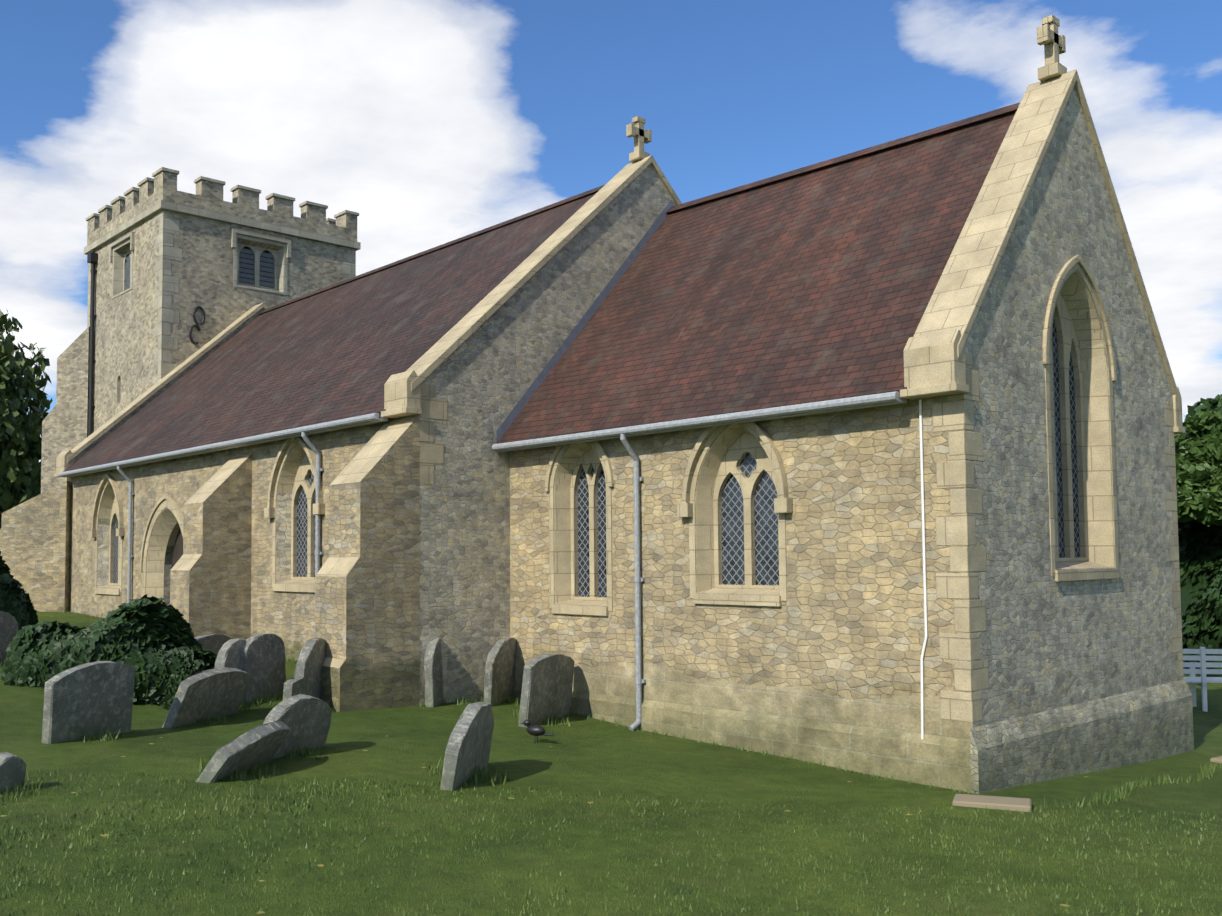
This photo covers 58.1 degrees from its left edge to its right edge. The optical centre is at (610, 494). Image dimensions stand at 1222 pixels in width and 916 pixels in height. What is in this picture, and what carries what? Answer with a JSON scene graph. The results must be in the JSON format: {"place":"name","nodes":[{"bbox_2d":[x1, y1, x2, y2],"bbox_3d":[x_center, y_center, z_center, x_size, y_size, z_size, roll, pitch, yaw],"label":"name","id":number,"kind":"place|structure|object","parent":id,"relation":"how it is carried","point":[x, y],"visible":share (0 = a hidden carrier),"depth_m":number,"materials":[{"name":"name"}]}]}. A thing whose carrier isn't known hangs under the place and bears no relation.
{"place":"outdoors","nodes":[
{"label":"outdoors","id":0,"kind":"place"},
{"bbox_2d":[258,184,605,314],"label":"roof ridge","id":1,"kind":"structure","parent":0,"point":[530,214],"depth_m":20.25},
{"bbox_2d":[0,610,1221,915],"bbox_3d":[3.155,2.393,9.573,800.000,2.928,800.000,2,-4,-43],"label":"lawn ground","id":2,"kind":"structure","parent":0,"point":[580,756],"depth_m":7.60,"materials":[{"name":"green plant"}]},
{"bbox_2d":[0,506,2,528],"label":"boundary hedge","id":3,"kind":"object","parent":2,"relation":"on","point":[1,508],"depth_m":38.37,"materials":[{"name":"green plant"}]},
{"bbox_2d":[0,611,17,663],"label":"gravestone","id":4,"kind":"object","parent":2,"relation":"on","point":[8,627],"visible":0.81,"depth_m":13.75,"materials":[{"name":"stone"}]},
{"bbox_2d":[0,752,26,791],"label":"gravestone","id":5,"kind":"object","parent":2,"relation":"on","point":[12,768],"visible":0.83,"depth_m":7.89,"materials":[{"name":"stone"}]},
{"bbox_2d":[0,551,38,630],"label":"shrub","id":6,"kind":"object","parent":2,"relation":"on","point":[16,602],"visible":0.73,"depth_m":15.80,"materials":[{"name":"green plant"}]},
{"bbox_2d":[0,308,52,517],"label":"tree","id":7,"kind":"object","parent":2,"relation":"on","point":[20,446],"visible":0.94,"depth_m":31.90,"materials":[{"name":"green plant"}]},
{"bbox_2d":[0,481,70,611],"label":"buttress","id":8,"kind":"structure","parent":2,"relation":"on","point":[35,533],"depth_m":22.65,"materials":[{"name":"beige stone"}]},
{"bbox_2d":[41,327,89,493],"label":"buttress tower","id":9,"kind":"structure","parent":2,"relation":"on","point":[65,424],"depth_m":27.63,"materials":[{"name":"stone"}]},
{"bbox_2d":[42,661,134,743],"bbox_3d":[-4.839,2.035,10.221,0.109,0.949,1.002,5,2,19],"label":"gravestone","id":10,"kind":"object","parent":2,"relation":"on","point":[86,697],"visible":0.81,"depth_m":10.12,"materials":[{"name":"stone"}]},
{"bbox_2d":[0,595,216,709],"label":"ivy hedge","id":11,"kind":"object","parent":2,"relation":"on","point":[155,643],"visible":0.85,"depth_m":12.52,"materials":[{"name":"green plant"}]},
{"bbox_2d":[162,667,251,727],"bbox_3d":[-4.284,2.253,11.679,0.118,0.840,1.375,21,-2,9],"label":"gravestone","id":12,"kind":"object","parent":2,"relation":"on","point":[206,693],"visible":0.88,"depth_m":11.49,"materials":[{"name":"stone"}]},
{"bbox_2d":[170,453,251,639],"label":"buttress","id":13,"kind":"structure","parent":2,"relation":"on","point":[210,581],"depth_m":16.47,"materials":[{"name":"beige stone"}]},
{"bbox_2d":[194,634,230,654],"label":"gravestone","id":14,"kind":"object","parent":2,"relation":"on","point":[214,643],"visible":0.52,"depth_m":13.97,"materials":[{"name":"stone"}]},
{"bbox_2d":[88,211,353,432],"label":"tower walls","id":15,"kind":"structure","parent":2,"relation":"on","point":[125,370],"depth_m":25.83,"materials":[{"name":"stone"}]},
{"bbox_2d":[87,263,90,327],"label":"tower quoins","id":16,"kind":"object","parent":15,"relation":"attached to","point":[89,292],"depth_m":28.19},
{"bbox_2d":[87,250,97,435],"bbox_3d":[-13.082,-1.752,27.582,0.230,8.832,0.260,2,-4,-43],"label":"drainpipe","id":17,"kind":"object","parent":15,"relation":"attached to","point":[92,257],"visible":0.52,"depth_m":27.70,"materials":[{"name":"metal"}]},
{"bbox_2d":[109,231,134,262],"bbox_3d":[-11.774,-5.947,26.514,0.090,0.440,1.480,2,-4,-43],"label":"hood mould","id":18,"kind":"object","parent":15,"relation":"attached to","point":[131,235],"visible":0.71,"depth_m":26.39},
{"bbox_2d":[112,238,133,298],"bbox_3d":[-11.748,-5.445,26.506,0.032,1.264,1.360,2,-4,-43],"label":"window frame","id":19,"kind":"object","parent":15,"relation":"attached to","point":[116,248],"visible":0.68,"depth_m":26.58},
{"bbox_2d":[125,256,129,289],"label":"louvres","id":20,"kind":"object","parent":19,"relation":"in","point":[127,273],"visible":0.25,"depth_m":26.88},
{"bbox_2d":[123,251,131,290],"bbox_3d":[-11.574,-5.419,26.669,0.100,0.980,1.040,2,-4,-43],"label":"window tracery","id":21,"kind":"object","parent":15,"relation":"attached to","point":[129,253],"visible":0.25,"depth_m":26.96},
{"bbox_2d":[154,209,181,383],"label":"quoins","id":22,"kind":"object","parent":15,"relation":"attached to","point":[163,298],"depth_m":24.77,"materials":[{"name":"stone"}]},
{"bbox_2d":[189,306,204,344],"bbox_3d":[-9.451,-3.862,25.145,0.376,0.903,0.056,2,-4,-43],"label":"wall anchor","id":23,"kind":"object","parent":15,"relation":"attached to","point":[196,324],"visible":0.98,"depth_m":25.11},
{"bbox_2d":[87,187,356,244],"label":"parapet wall","id":24,"kind":"structure","parent":15,"relation":"on","point":[210,204],"depth_m":26.30,"materials":[{"name":"stone"}]},
{"bbox_2d":[87,171,356,234],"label":"merlons","id":25,"kind":"object","parent":24,"relation":"on","point":[168,180],"visible":0.5,"depth_m":26.34,"materials":[{"name":"stone"}]},
{"bbox_2d":[86,167,358,222],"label":"merlon copings","id":26,"kind":"object","parent":25,"relation":"on","point":[146,179],"visible":0.23,"depth_m":26.57,"materials":[{"name":"stone"}]},
{"bbox_2d":[84,200,360,254],"bbox_3d":[-9.982,-6.304,28.226,5.060,0.170,5.090,2,-4,-43],"label":"string course","id":27,"kind":"object","parent":15,"relation":"attached to","point":[149,212],"visible":0.56,"depth_m":26.25,"materials":[{"name":"stone"}]},
{"bbox_2d":[237,243,277,290],"bbox_3d":[-8.534,-5.458,26.492,1.040,0.980,0.100,2,-4,-43],"label":"window tracery","id":28,"kind":"object","parent":15,"relation":"attached to","point":[257,251],"visible":0.62,"depth_m":26.46,"materials":[{"name":"stone"}]},
{"bbox_2d":[233,234,287,294],"bbox_3d":[-8.371,-5.487,26.320,1.360,1.264,0.032,2,-4,-43],"label":"window frame","id":29,"kind":"object","parent":15,"relation":"attached to","point":[284,245],"visible":0.77,"depth_m":26.31,"materials":[{"name":"stone"}]},
{"bbox_2d":[239,248,273,286],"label":"louvres","id":30,"kind":"object","parent":29,"relation":"in","point":[250,267],"visible":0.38,"depth_m":26.43,"materials":[{"name":"wood"}]},
{"bbox_2d":[239,247,273,287],"bbox_3d":[-8.545,-5.457,26.503,1.040,0.980,0.010,2,-4,-43],"label":"belfry glass","id":31,"kind":"object","parent":29,"relation":"in","point":[265,251],"depth_m":26.45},
{"bbox_2d":[231,228,290,258],"bbox_3d":[-8.355,-5.990,26.326,1.480,0.440,0.090,2,-4,-43],"label":"hood mould","id":32,"kind":"object","parent":15,"relation":"attached to","point":[234,232],"visible":0.81,"depth_m":26.25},
{"bbox_2d":[341,246,355,278],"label":"tower quoins","id":33,"kind":"object","parent":15,"relation":"attached to","point":[349,268],"depth_m":27.99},
{"bbox_2d":[214,639,245,702],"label":"gravestone","id":34,"kind":"object","parent":2,"relation":"on","point":[229,654],"visible":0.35,"depth_m":12.62,"materials":[{"name":"stone"}]},
{"bbox_2d":[196,720,290,782],"bbox_3d":[-2.986,2.163,8.884,0.121,0.686,1.051,37,6,8],"label":"gravestone","id":35,"kind":"object","parent":2,"relation":"on","point":[246,750],"visible":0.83,"depth_m":8.66,"materials":[{"name":"stone"}]},
{"bbox_2d":[241,633,285,702],"bbox_3d":[-4.152,2.168,13.125,0.126,1.014,0.752,-2,1,20],"label":"gravestone","id":36,"kind":"object","parent":2,"relation":"on","point":[263,659],"visible":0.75,"depth_m":13.07,"materials":[{"name":"stone"}]},
{"bbox_2d":[263,694,330,759],"bbox_3d":[-2.833,2.179,9.854,0.133,0.776,0.970,13,-4,17],"label":"gravestone","id":37,"kind":"object","parent":2,"relation":"on","point":[305,719],"visible":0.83,"depth_m":9.82,"materials":[{"name":"stone"}]},
{"bbox_2d":[283,638,325,699],"bbox_3d":[-3.466,2.213,12.843,0.126,1.080,1.452,2,-6,8],"label":"gravestone","id":38,"kind":"object","parent":2,"relation":"on","point":[306,679],"visible":0.48,"depth_m":12.58,"materials":[{"name":"stone"}]},
{"bbox_2d":[315,415,419,711],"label":"buttress","id":39,"kind":"structure","parent":2,"relation":"on","point":[367,602],"depth_m":13.09,"materials":[{"name":"beige stone"}]},
{"bbox_2d":[67,164,675,704],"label":"nave walls","id":40,"kind":"structure","parent":2,"relation":"on","point":[485,374],"depth_m":15.02,"materials":[{"name":"stone"}]},
{"bbox_2d":[54,450,74,476],"bbox_3d":[-11.354,-0.644,22.882,0.230,0.540,0.570,2,-4,-43],"label":"kneeler stone","id":41,"kind":"object","parent":40,"relation":"attached to","point":[62,464],"visible":0.55,"depth_m":22.76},
{"bbox_2d":[89,473,124,537],"bbox_3d":[-9.701,0.206,21.186,0.100,1.222,1.625,2,-4,-43],"label":"hood mould","id":42,"kind":"object","parent":40,"relation":"attached to","point":[120,530],"visible":0.92,"depth_m":21.06,"materials":[{"name":"stone"}]},
{"bbox_2d":[95,588,120,594],"bbox_3d":[-9.643,1.865,21.134,0.085,0.110,1.300,2,-4,-43],"label":"window sill","id":43,"kind":"structure","parent":40,"relation":"attached to","point":[107,591],"depth_m":21.05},
{"bbox_2d":[95,480,122,591],"bbox_3d":[-9.656,0.755,21.194,0.030,2.223,1.440,2,-4,-43],"label":"window surround","id":44,"kind":"object","parent":40,"relation":"attached to","point":[121,537],"visible":0.48,"depth_m":21.56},
{"bbox_2d":[109,498,119,585],"bbox_3d":[-9.482,0.805,21.355,0.100,1.920,1.080,2,-4,-43],"label":"window tracery","id":45,"kind":"object","parent":40,"relation":"attached to","point":[114,512],"visible":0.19,"depth_m":21.64,"materials":[{"name":"stone"}]},
{"bbox_2d":[113,516,118,582],"bbox_3d":[-9.471,0.806,21.365,0.010,1.920,1.080,2,-4,-43],"label":"window glass","id":46,"kind":"object","parent":45,"relation":"in","point":[115,570],"depth_m":21.60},
{"bbox_2d":[117,466,134,602],"bbox_3d":[-8.910,0.907,20.166,0.310,2.886,0.125,2,-4,-43],"label":"downpipe","id":47,"kind":"object","parent":40,"relation":"attached to","point":[130,494],"visible":0.75,"depth_m":20.21,"materials":[{"name":"metal"}]},
{"bbox_2d":[140,495,183,571],"bbox_3d":[-7.751,0.677,19.142,0.040,1.337,2.200,2,-4,-43],"label":"hood mould","id":48,"kind":"object","parent":40,"relation":"attached to","point":[172,502],"visible":0.73,"depth_m":19.48,"materials":[{"name":"stone"}]},
{"bbox_2d":[142,499,182,596],"bbox_3d":[-7.725,1.489,19.114,0.030,2.869,2.110,2,-4,-43],"label":"arch surround","id":49,"kind":"object","parent":40,"relation":"attached to","point":[164,504],"visible":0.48,"depth_m":19.62,"materials":[{"name":"stone"}]},
{"bbox_2d":[171,529,182,568],"bbox_3d":[-7.437,1.583,19.380,0.080,2.250,1.350,2,-4,-43],"label":"door","id":50,"kind":"structure","parent":49,"relation":"in","point":[177,551],"depth_m":19.67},
{"bbox_2d":[67,302,267,462],"bbox_3d":[-8.304,-2.495,25.880,8.480,3.988,0.540,2,-4,-43],"label":"gable coping","id":51,"kind":"object","parent":40,"relation":"attached to","point":[144,396],"visible":0.5,"depth_m":24.19,"materials":[{"name":"stone"}]},
{"bbox_2d":[273,584,314,592],"bbox_3d":[-4.476,1.332,15.680,0.085,0.110,1.300,2,-4,-43],"label":"window sill","id":52,"kind":"structure","parent":40,"relation":"attached to","point":[295,587],"depth_m":15.64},
{"bbox_2d":[264,436,324,517],"bbox_3d":[-4.533,-0.286,15.730,0.100,1.200,1.625,2,-4,-43],"label":"hood mould","id":53,"kind":"object","parent":40,"relation":"attached to","point":[318,509],"visible":0.79,"depth_m":15.90,"materials":[{"name":"stone"}]},
{"bbox_2d":[272,439,321,586],"bbox_3d":[-4.488,0.247,15.739,0.030,2.171,1.440,2,-4,-43],"label":"window surround","id":54,"kind":"object","parent":40,"relation":"attached to","point":[292,445],"visible":0.25,"depth_m":16.16,"materials":[{"name":"stone"}]},
{"bbox_2d":[291,454,315,579],"bbox_3d":[-4.314,0.297,15.899,0.100,1.870,1.080,2,-4,-43],"label":"window tracery","id":55,"kind":"object","parent":40,"relation":"attached to","point":[304,471],"visible":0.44,"depth_m":15.99,"materials":[{"name":"stone"}]},
{"bbox_2d":[297,472,315,576],"bbox_3d":[-4.303,0.298,15.910,0.010,1.870,1.080,2,-4,-43],"label":"window glass","id":56,"kind":"object","parent":55,"relation":"in","point":[302,536],"depth_m":16.11,"materials":[{"name":"glass"}]},
{"bbox_2d":[301,432,323,575],"bbox_3d":[-4.103,0.742,15.078,0.310,3.213,0.125,2,-4,-43],"label":"drainpipe","id":57,"kind":"object","parent":40,"relation":"attached to","point":[318,470],"visible":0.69,"depth_m":15.14,"materials":[{"name":"metal"}]},
{"bbox_2d":[63,193,595,471],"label":"roof","id":58,"kind":"structure","parent":40,"relation":"on","point":[346,350],"depth_m":18.55,"materials":[{"name":"tile"}]},
{"bbox_2d":[58,413,387,476],"bbox_3d":[-7.056,-0.683,18.172,0.195,0.093,12.190,2,-4,-43],"label":"gutter","id":59,"kind":"object","parent":58,"relation":"attached to","point":[366,419],"visible":0.98,"depth_m":16.49,"materials":[{"name":"metal"}]},
{"bbox_2d":[381,370,421,418],"bbox_3d":[-2.594,-1.243,13.624,0.230,0.540,0.570,2,-4,-43],"label":"kneeler stone","id":60,"kind":"object","parent":40,"relation":"on","point":[401,400],"visible":1,"depth_m":13.50,"materials":[{"name":"stone"}]},
{"bbox_2d":[414,384,447,484],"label":"quoins","id":61,"kind":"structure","parent":40,"relation":"attached to","point":[433,408],"depth_m":13.61,"materials":[{"name":"stone"}]},
{"bbox_2d":[405,155,681,391],"bbox_3d":[0.449,-3.094,16.629,8.480,3.988,0.540,2,-4,-43],"label":"gable coping","id":62,"kind":"object","parent":40,"relation":"on","point":[453,339],"visible":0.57,"depth_m":15.01,"materials":[{"name":"stone"}]},
{"bbox_2d":[626,116,651,162],"bbox_3d":[0.427,-5.394,16.757,0.430,0.660,0.220,2,-4,-43],"label":"stone cross","id":63,"kind":"object","parent":62,"relation":"on","point":[638,133],"visible":0.96,"depth_m":16.70,"materials":[{"name":"stone"}]},
{"bbox_2d":[496,200,673,441],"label":"roof flashing","id":64,"kind":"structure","parent":40,"relation":"attached to","point":[547,369],"depth_m":15.41,"materials":[{"name":"metal"}]},
{"bbox_2d":[424,637,443,706],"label":"gravestone","id":65,"kind":"object","parent":2,"relation":"on","point":[434,697],"visible":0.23,"depth_m":13.30,"materials":[{"name":"stone"}]},
{"bbox_2d":[440,702,493,790],"bbox_3d":[-1.170,2.139,9.069,0.120,0.860,1.176,9,1,7],"label":"gravestone","id":66,"kind":"object","parent":2,"relation":"on","point":[468,747],"visible":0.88,"depth_m":8.81,"materials":[{"name":"stone"}]},
{"bbox_2d":[484,637,516,705],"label":"gravestone","id":67,"kind":"object","parent":2,"relation":"on","point":[499,678],"visible":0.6,"depth_m":13.73,"materials":[{"name":"stone"}]},
{"bbox_2d":[520,719,553,742],"bbox_3d":[-0.749,2.405,11.153,0.393,0.235,0.115,-2,-4,27],"label":"crow","id":68,"kind":"object","parent":2,"relation":"on","point":[535,730],"visible":0.98,"depth_m":11.12,"materials":[{"name":"black"}]},
{"bbox_2d":[518,654,574,726],"bbox_3d":[-0.736,2.352,12.708,0.116,1.015,1.228,4,-3,22],"label":"gravestone","id":69,"kind":"object","parent":2,"relation":"on","point":[547,684],"visible":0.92,"depth_m":12.55,"materials":[{"name":"stone"}]},
{"bbox_2d":[510,85,1183,739],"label":"chancel walls","id":70,"kind":"structure","parent":2,"relation":"on","point":[838,635],"depth_m":11.17,"materials":[{"name":"stone"}]},
{"bbox_2d":[545,441,613,491],"bbox_3d":[-0.404,-0.438,13.445,0.040,0.752,1.230,2,-4,-43],"label":"hood mould","id":71,"kind":"object","parent":70,"relation":"attached to","point":[604,455],"visible":0.71,"depth_m":13.17,"materials":[{"name":"stone"}]},
{"bbox_2d":[551,605,608,615],"bbox_3d":[-0.366,1.404,13.362,0.085,0.110,1.000,2,-4,-43],"label":"window sill","id":72,"kind":"structure","parent":70,"relation":"attached to","point":[582,610],"depth_m":13.30,"materials":[{"name":"stone"}]},
{"bbox_2d":[549,442,612,610],"bbox_3d":[-0.378,0.318,13.420,0.030,2.174,1.140,2,-4,-43],"label":"window surround","id":73,"kind":"object","parent":70,"relation":"attached to","point":[608,540],"visible":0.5,"depth_m":13.28,"materials":[{"name":"stone"}]},
{"bbox_2d":[570,448,606,600],"bbox_3d":[-0.205,0.364,13.582,0.100,1.880,0.780,2,-4,-43],"label":"window tracery","id":74,"kind":"object","parent":70,"relation":"attached to","point":[588,460],"visible":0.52,"depth_m":13.59,"materials":[{"name":"stone"}]},
{"bbox_2d":[577,466,606,596],"bbox_3d":[-0.194,0.365,13.592,0.010,1.880,0.780,2,-4,-43],"label":"window glass","id":75,"kind":"object","parent":74,"relation":"in","point":[583,538],"depth_m":13.67,"materials":[{"name":"glass"}]},
{"bbox_2d":[620,434,645,730],"bbox_3d":[0.238,0.988,12.513,0.300,3.373,0.125,2,-4,-43],"label":"downpipe","id":76,"kind":"object","parent":70,"relation":"attached to","point":[638,579],"visible":0.96,"depth_m":12.54,"materials":[{"name":"metal"}]},
{"bbox_2d":[492,391,906,451],"bbox_3d":[0.577,-0.742,12.139,0.195,0.093,5.970,2,-4,-43],"label":"gutter","id":77,"kind":"object","parent":70,"relation":"attached to","point":[859,402],"visible":0.85,"depth_m":11.48,"materials":[{"name":"metal"}]},
{"bbox_2d":[677,421,792,517],"bbox_3d":[1.272,-0.352,11.621,0.100,1.144,1.505,2,-4,-43],"label":"hood mould","id":78,"kind":"object","parent":70,"relation":"attached to","point":[783,502],"visible":0.79,"depth_m":11.36,"materials":[{"name":"stone"}]},
{"bbox_2d":[693,594,781,606],"bbox_3d":[1.328,1.109,11.579,0.085,0.110,1.180,2,-4,-43],"label":"window sill","id":79,"kind":"structure","parent":70,"relation":"attached to","point":[748,600],"depth_m":11.51,"materials":[{"name":"stone"}]},
{"bbox_2d":[689,423,786,600],"bbox_3d":[1.317,0.117,11.633,0.030,1.984,1.320,2,-4,-43],"label":"window surround","id":80,"kind":"object","parent":70,"relation":"attached to","point":[781,540],"visible":0.54,"depth_m":11.84,"materials":[{"name":"stone"}]},
{"bbox_2d":[513,683,970,792],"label":"wall plinth","id":81,"kind":"structure","parent":70,"relation":"attached to","point":[942,762],"depth_m":10.81,"materials":[{"name":"beige stone"}]},
{"bbox_2d":[713,432,778,588],"bbox_3d":[1.490,0.169,11.794,0.100,1.680,0.960,2,-4,-43],"label":"window tracery","id":82,"kind":"object","parent":70,"relation":"attached to","point":[743,445],"visible":0.65,"depth_m":11.78,"materials":[{"name":"stone"}]},
{"bbox_2d":[721,453,778,584],"bbox_3d":[1.501,0.169,11.804,0.010,1.680,0.960,2,-4,-43],"label":"window glass","id":83,"kind":"object","parent":82,"relation":"in","point":[766,544],"visible":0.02,"depth_m":11.81,"materials":[{"name":"glass"}]},
{"bbox_2d":[496,112,1015,443],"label":"roof","id":84,"kind":"structure","parent":70,"relation":"on","point":[817,285],"depth_m":12.75,"materials":[{"name":"tile"}]},
{"bbox_2d":[919,400,927,738],"bbox_3d":[2.815,0.836,9.979,0.026,3.400,0.093,2,-4,-43],"label":"lightning conductor cable","id":85,"kind":"object","parent":70,"relation":"attached to","point":[924,569],"visible":0.83,"depth_m":9.96,"materials":[{"name":"metal"}]},
{"bbox_2d":[900,329,969,399],"bbox_3d":[2.886,-1.165,9.852,0.230,0.560,0.560,2,-4,-43],"label":"kneeler stone","id":86,"kind":"object","parent":70,"relation":"attached to","point":[934,365],"visible":1,"depth_m":9.76,"materials":[{"name":"stone"}]},
{"bbox_2d":[932,351,988,721],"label":"quoins","id":87,"kind":"object","parent":70,"relation":"attached to","point":[957,530],"visible":0.88,"depth_m":9.76,"materials":[{"name":"stone"}]},
{"bbox_2d":[913,69,1180,408],"bbox_3d":[4.753,-2.788,11.731,5.240,3.385,0.530,2,-4,-43],"label":"gable coping","id":88,"kind":"object","parent":70,"relation":"on","point":[961,289],"visible":0.61,"depth_m":10.89,"materials":[{"name":"stone"}]},
{"bbox_2d":[1037,15,1066,81],"bbox_3d":[4.738,-4.788,11.838,0.430,0.660,0.220,2,-4,-43],"label":"stone cross finial","id":89,"kind":"object","parent":88,"relation":"on","point":[1050,39],"visible":0.96,"depth_m":11.78,"materials":[{"name":"stone"}]},
{"bbox_2d":[1052,319,1079,557],"bbox_3d":[4.673,-0.744,11.606,1.160,2.900,0.010,2,-4,-43],"label":"window glass","id":90,"kind":"object","parent":70,"relation":"attached to","point":[1060,514],"depth_m":11.70,"materials":[{"name":"glass"}]},
{"bbox_2d":[1050,294,1088,561],"bbox_3d":[4.684,-0.744,11.595,1.160,2.900,0.100,2,-4,-43],"label":"tracery window","id":91,"kind":"structure","parent":70,"relation":"attached to","point":[1067,337],"depth_m":11.71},
{"bbox_2d":[1042,255,1116,381],"bbox_3d":[4.872,-1.877,11.446,1.690,1.240,0.040,2,-4,-43],"label":"hood mould","id":92,"kind":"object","parent":70,"relation":"attached to","point":[1068,266],"depth_m":11.34,"materials":[{"name":"stone"}]},
{"bbox_2d":[970,680,1193,793],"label":"wall plinth","id":93,"kind":"structure","parent":70,"relation":"attached to","point":[1137,726],"depth_m":10.96,"materials":[{"name":"stone"}]},
{"bbox_2d":[1045,263,1118,575],"bbox_3d":[4.865,-0.812,11.405,1.600,3.274,0.030,2,-4,-43],"label":"window surround","id":94,"kind":"object","parent":70,"relation":"attached to","point":[1077,267],"visible":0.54,"depth_m":11.54,"materials":[{"name":"stone"}]},
{"bbox_2d":[1054,568,1118,581],"bbox_3d":[4.879,0.824,11.316,1.460,0.110,0.085,2,-4,-43],"label":"window sill","id":95,"kind":"structure","parent":70,"relation":"attached to","point":[1085,574],"depth_m":11.23,"materials":[{"name":"stone"}]},
{"bbox_2d":[1164,400,1183,676],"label":"quoins","id":96,"kind":"object","parent":70,"relation":"attached to","point":[1171,505],"visible":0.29,"depth_m":13.00,"materials":[{"name":"stone"}]},
{"bbox_2d":[1173,387,1185,433],"bbox_3d":[6.638,-1.004,13.391,0.230,0.560,0.560,2,-4,-43],"label":"kneeler stone","id":97,"kind":"object","parent":70,"relation":"attached to","point":[1178,428],"visible":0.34,"depth_m":13.18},
{"bbox_2d":[952,794,1031,811],"bbox_3d":[3.104,2.528,8.965,0.600,0.085,0.300,-2,-3,22],"label":"flat stone","id":98,"kind":"object","parent":2,"relation":"on","point":[1000,803],"visible":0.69,"depth_m":8.89,"materials":[{"name":"stone"}]},
{"bbox_2d":[1174,394,1221,435],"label":"tree","id":99,"kind":"object","parent":2,"relation":"on","point":[1210,404],"depth_m":37.41,"materials":[{"name":"green plant"}]},
{"bbox_2d":[1175,395,1221,526],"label":"tree","id":100,"kind":"object","parent":2,"relation":"on","point":[1198,453],"visible":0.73,"depth_m":24.84,"materials":[{"name":"green plant"}]},
{"bbox_2d":[1178,520,1221,676],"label":"boundary hedge","id":101,"kind":"object","parent":2,"relation":"on","point":[1200,554],"visible":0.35,"depth_m":25.33,"materials":[{"name":"green plant"}]},
{"bbox_2d":[1182,647,1221,711],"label":"bench","id":102,"kind":"object","parent":2,"relation":"on","point":[1203,680],"visible":0.35,"depth_m":16.41,"materials":[{"name":"white paint"}]},
{"bbox_2d":[1210,756,1221,762],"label":"flat stone","id":103,"kind":"object","parent":2,"relation":"on","point":[1217,759],"visible":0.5,"depth_m":12.03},
{"bbox_2d":[0,0,1221,461],"label":"sky","id":104,"kind":"structure","parent":0,"point":[436,123],"materials":[{"name":"blue"}]},
{"bbox_2d":[666,102,1019,213],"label":"roof ridge","id":105,"kind":"structure","parent":0,"point":[989,115],"depth_m":13.85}
]}

